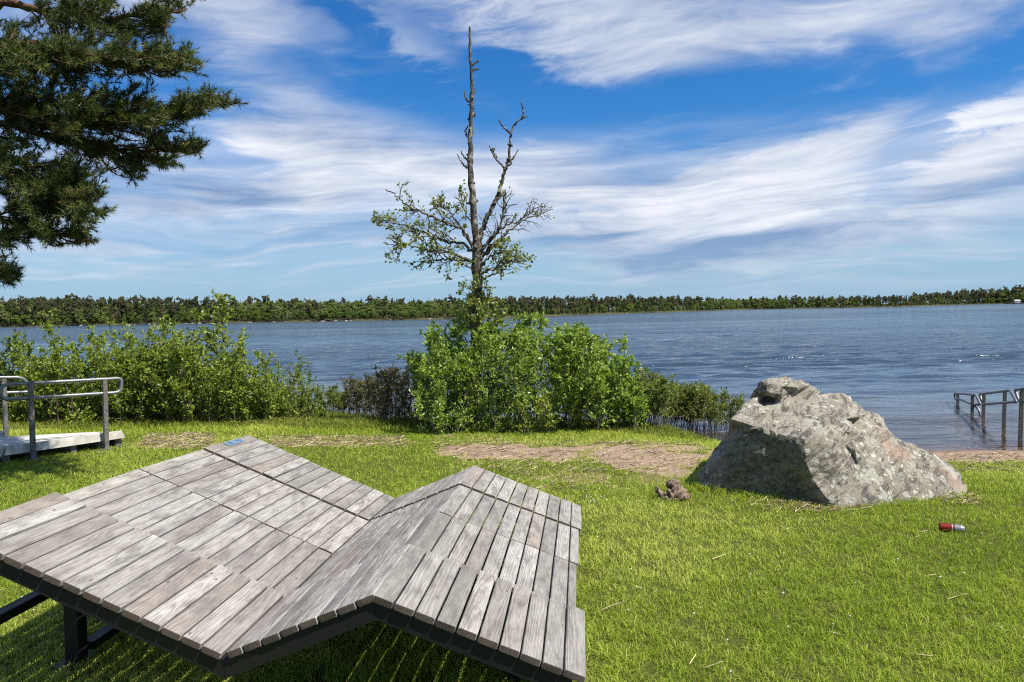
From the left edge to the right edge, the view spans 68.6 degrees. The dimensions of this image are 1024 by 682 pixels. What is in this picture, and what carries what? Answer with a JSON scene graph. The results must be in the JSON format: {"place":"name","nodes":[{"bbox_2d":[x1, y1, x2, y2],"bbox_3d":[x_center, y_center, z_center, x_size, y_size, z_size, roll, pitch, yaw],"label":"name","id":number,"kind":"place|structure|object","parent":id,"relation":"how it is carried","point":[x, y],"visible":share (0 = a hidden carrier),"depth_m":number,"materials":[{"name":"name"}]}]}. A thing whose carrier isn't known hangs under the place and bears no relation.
{"place":"outdoors","nodes":[
{"label":"outdoors","id":0,"kind":"place"},
{"bbox_2d":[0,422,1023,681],"bbox_3d":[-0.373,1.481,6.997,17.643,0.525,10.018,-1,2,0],"label":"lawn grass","id":1,"kind":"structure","parent":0,"point":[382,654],"depth_m":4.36,"materials":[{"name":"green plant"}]},
{"bbox_2d":[0,304,1023,450],"bbox_3d":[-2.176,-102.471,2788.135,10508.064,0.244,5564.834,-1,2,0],"label":"lake water","id":2,"kind":"structure","parent":0,"point":[904,372],"depth_m":36.80,"materials":[{"name":"blue liquid"}]},
{"bbox_2d":[0,408,1023,681],"bbox_3d":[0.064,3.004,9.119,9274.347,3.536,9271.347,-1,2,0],"label":"ground","id":3,"kind":"structure","parent":0,"point":[950,444],"depth_m":4.64,"materials":[{"name":"soil"}]},
{"bbox_2d":[0,337,21,418],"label":"thicket shrub","id":4,"kind":"object","parent":3,"relation":"on","point":[9,388],"visible":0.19,"depth_m":12.15,"materials":[{"name":"green plant"}]},
{"bbox_2d":[0,376,27,436],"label":"handrail","id":5,"kind":"object","parent":3,"relation":"on","point":[5,410],"visible":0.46,"depth_m":9.75,"materials":[{"name":"metal"}]},
{"bbox_2d":[0,330,67,422],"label":"thicket shrub","id":6,"kind":"object","parent":3,"relation":"on","point":[29,373],"visible":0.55,"depth_m":11.85,"materials":[{"name":"green plant"}]},
{"bbox_2d":[33,303,73,374],"bbox_3d":[-7.887,0.360,12.992,0.742,2.027,0.566,-1,2,0],"label":"sapling","id":7,"kind":"object","parent":3,"relation":"on","point":[50,322],"visible":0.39,"depth_m":12.93,"materials":[{"name":"green plant"}]},
{"bbox_2d":[4,323,113,426],"bbox_3d":[-7.117,0.539,12.120,2.377,1.701,1.432,0,3,38],"label":"thicket shrub","id":8,"kind":"object","parent":3,"relation":"on","point":[73,404],"visible":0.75,"depth_m":11.57,"materials":[{"name":"green plant"}]},
{"bbox_2d":[0,377,122,460],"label":"handrail","id":9,"kind":"object","parent":3,"relation":"on","point":[104,393],"visible":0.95,"depth_m":8.91,"materials":[{"name":"metal"}]},
{"bbox_2d":[0,430,124,462],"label":"access ramp","id":10,"kind":"structure","parent":3,"relation":"on","point":[66,442],"depth_m":9.18,"materials":[{"name":"weathered wood"},{"name":"galvanised steel"}]},
{"bbox_2d":[67,320,154,425],"bbox_3d":[-6.371,0.517,12.193,1.301,1.742,2.539,-3,3,-36],"label":"thicket shrub","id":11,"kind":"object","parent":3,"relation":"on","point":[117,405],"visible":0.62,"depth_m":11.60,"materials":[{"name":"green plant"}]},
{"bbox_2d":[98,306,126,362],"bbox_3d":[-6.736,0.382,12.889,0.701,1.972,0.640,-2,2,-16],"label":"sapling","id":12,"kind":"object","parent":3,"relation":"on","point":[109,324],"visible":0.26,"depth_m":12.88,"materials":[{"name":"green plant"}]},
{"bbox_2d":[0,0,249,288],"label":"pine tree","id":13,"kind":"object","parent":3,"relation":"on","point":[67,190],"visible":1,"depth_m":6.85,"materials":[{"name":"green plant"}]},
{"bbox_2d":[116,317,204,424],"bbox_3d":[-5.693,0.504,12.042,1.363,1.776,2.838,-2,2,-27],"label":"thicket shrub","id":14,"kind":"object","parent":3,"relation":"on","point":[159,396],"visible":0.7,"depth_m":11.43,"materials":[{"name":"green plant"}]},
{"bbox_2d":[151,314,180,393],"bbox_3d":[-5.807,0.459,12.471,0.687,1.804,0.668,0,3,32],"label":"sapling","id":15,"kind":"object","parent":3,"relation":"on","point":[162,319],"visible":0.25,"depth_m":12.47,"materials":[{"name":"green plant"}]},
{"bbox_2d":[146,307,260,423],"bbox_3d":[-4.977,0.437,12.010,1.574,1.934,2.507,-2,2,-25],"label":"thicket shrub","id":16,"kind":"object","parent":3,"relation":"on","point":[201,394],"visible":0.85,"depth_m":11.37,"materials":[{"name":"green plant"}]},
{"bbox_2d":[195,287,235,371],"bbox_3d":[-4.822,0.233,12.367,0.804,2.256,0.663,0,3,35],"label":"sapling","id":17,"kind":"object","parent":3,"relation":"on","point":[214,348],"visible":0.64,"depth_m":12.39,"materials":[{"name":"green plant"}]},
{"bbox_2d":[202,333,298,424],"bbox_3d":[-4.309,0.637,12.209,1.383,1.579,2.768,-2,2,-25],"label":"thicket shrub","id":18,"kind":"object","parent":3,"relation":"on","point":[262,398],"visible":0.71,"depth_m":11.44,"materials":[{"name":"green plant"}]},
{"bbox_2d":[0,435,585,681],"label":"lounger bench","id":19,"kind":"object","parent":3,"relation":"on","point":[247,552],"visible":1,"depth_m":3.41,"materials":[{"name":"grey wood"}]},
{"bbox_2d":[281,350,311,403],"bbox_3d":[-3.790,0.771,13.101,0.563,1.290,0.598,-2,2,-27],"label":"sapling","id":20,"kind":"object","parent":3,"relation":"on","point":[296,364],"visible":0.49,"depth_m":13.04,"materials":[{"name":"green plant"}]},
{"bbox_2d":[262,354,333,420],"bbox_3d":[-3.697,0.820,12.694,1.265,1.325,2.442,-2,2,-15],"label":"thicket shrub","id":21,"kind":"object","parent":3,"relation":"on","point":[303,402],"visible":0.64,"depth_m":12.11,"materials":[{"name":"green plant"}]},
{"bbox_2d":[313,383,350,413],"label":"myrtle shrub","id":22,"kind":"object","parent":3,"relation":"on","point":[337,400],"visible":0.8,"depth_m":13.98,"materials":[{"name":"green plant"}]},
{"bbox_2d":[0,407,720,442],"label":"shore grass","id":23,"kind":"structure","parent":3,"relation":"on","point":[344,419],"depth_m":11.34,"materials":[{"name":"green plant"}]},
{"bbox_2d":[338,372,384,415],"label":"myrtle shrub","id":24,"kind":"object","parent":3,"relation":"on","point":[357,391],"visible":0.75,"depth_m":13.46,"materials":[{"name":"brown plant"}]},
{"bbox_2d":[362,364,426,420],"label":"myrtle shrub","id":25,"kind":"object","parent":3,"relation":"on","point":[386,406],"visible":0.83,"depth_m":12.31,"materials":[{"name":"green plant"}]},
{"bbox_2d":[371,26,554,423],"bbox_3d":[-0.779,-1.639,11.405,2.926,6.139,1.389,-1,2,0],"label":"dead tree","id":26,"kind":"object","parent":3,"relation":"on","point":[476,311],"visible":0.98,"depth_m":11.29,"materials":[{"name":"green plant"}]},
{"bbox_2d":[409,384,562,435],"bbox_3d":[-0.359,0.999,10.561,2.146,0.792,1.025,-1,2,0],"label":"leafy bush","id":27,"kind":"object","parent":3,"relation":"on","point":[438,417],"visible":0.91,"depth_m":10.48,"materials":[{"name":"green plant"}]},
{"bbox_2d":[1,494,1015,677],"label":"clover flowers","id":28,"kind":"object","parent":3,"relation":"on","point":[730,671],"visible":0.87,"depth_m":4.35,"materials":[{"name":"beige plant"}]},
{"bbox_2d":[397,311,652,432],"bbox_3d":[0.181,0.525,11.239,3.892,1.990,2.491,-1,2,0],"label":"leafy bush","id":29,"kind":"object","parent":3,"relation":"on","point":[579,380],"visible":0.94,"depth_m":10.75,"materials":[{"name":"green plant"}]},
{"bbox_2d":[39,430,1023,668],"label":"dry straw","id":30,"kind":"object","parent":3,"relation":"on","point":[182,440],"visible":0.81,"depth_m":8.81,"materials":[{"name":"beige plant"}]},
{"bbox_2d":[513,394,553,434],"bbox_3d":[0.301,1.050,10.247,0.544,0.630,0.729,-1,2,8],"label":"yellow sapling","id":31,"kind":"object","parent":3,"relation":"on","point":[545,401],"visible":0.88,"depth_m":10.10,"materials":[{"name":"green plant"}]},
{"bbox_2d":[617,369,681,427],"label":"myrtle shrub","id":32,"kind":"object","parent":3,"relation":"on","point":[662,395],"visible":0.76,"depth_m":10.98,"materials":[{"name":"green plant"}]},
{"bbox_2d":[653,477,690,501],"bbox_3d":[1.363,1.292,6.341,0.257,0.261,0.233,-3,3,-35],"label":"driftwood stump","id":33,"kind":"object","parent":3,"relation":"on","point":[674,486],"visible":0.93,"depth_m":6.32,"materials":[{"name":"brown wood"}]},
{"bbox_2d":[665,381,702,432],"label":"myrtle shrub","id":34,"kind":"object","parent":3,"relation":"on","point":[689,398],"visible":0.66,"depth_m":11.91,"materials":[{"name":"green plant"}]},
{"bbox_2d":[675,379,734,438],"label":"myrtle shrub","id":35,"kind":"object","parent":3,"relation":"on","point":[706,398],"visible":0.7,"depth_m":12.09,"materials":[{"name":"green plant"}]},
{"bbox_2d":[711,391,744,439],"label":"myrtle shrub","id":36,"kind":"object","parent":3,"relation":"on","point":[738,402],"visible":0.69,"depth_m":12.00,"materials":[{"name":"green plant"}]},
{"bbox_2d":[697,377,966,507],"bbox_3d":[2.762,0.882,6.820,2.198,1.076,1.848,-2,2,-19],"label":"boulder","id":37,"kind":"object","parent":3,"relation":"on","point":[792,437],"visible":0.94,"depth_m":6.33,"materials":[{"name":"stone"}]},
{"bbox_2d":[938,523,964,532],"bbox_3d":[3.081,1.311,5.258,0.156,0.064,0.060,0,2,21],"label":"drink can","id":38,"kind":"object","parent":3,"relation":"on","point":[949,527],"visible":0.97,"depth_m":5.24,"materials":[{"name":"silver metal"}]},
{"bbox_2d":[954,387,1023,446],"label":"handrail","id":39,"kind":"object","parent":3,"relation":"on","point":[1019,398],"visible":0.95,"depth_m":11.62,"materials":[{"name":"metal"}]},
{"bbox_2d":[0,302,1023,326],"bbox_3d":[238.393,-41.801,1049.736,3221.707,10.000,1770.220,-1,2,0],"label":"bank","id":40,"kind":"structure","parent":0,"point":[359,319],"depth_m":406.99,"materials":[{"name":"green plant"}]},
{"bbox_2d":[0,284,1023,326],"bbox_3d":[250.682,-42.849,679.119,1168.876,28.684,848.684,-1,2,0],"label":"forest","id":41,"kind":"object","parent":40,"relation":"on","point":[75,310],"visible":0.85,"depth_m":415.25,"materials":[{"name":"green plant"}]},
{"bbox_2d":[79,303,1017,325],"bbox_3d":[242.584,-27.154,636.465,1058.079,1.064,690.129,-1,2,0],"label":"shore stones","id":42,"kind":"object","parent":40,"relation":"on","point":[285,321],"visible":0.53,"depth_m":338.95,"materials":[{"name":"grey stone"}]},
{"bbox_2d":[0,0,1023,318],"label":"sky","id":43,"kind":"structure","parent":0,"point":[733,149],"materials":[{"name":"blue"}]}
]}

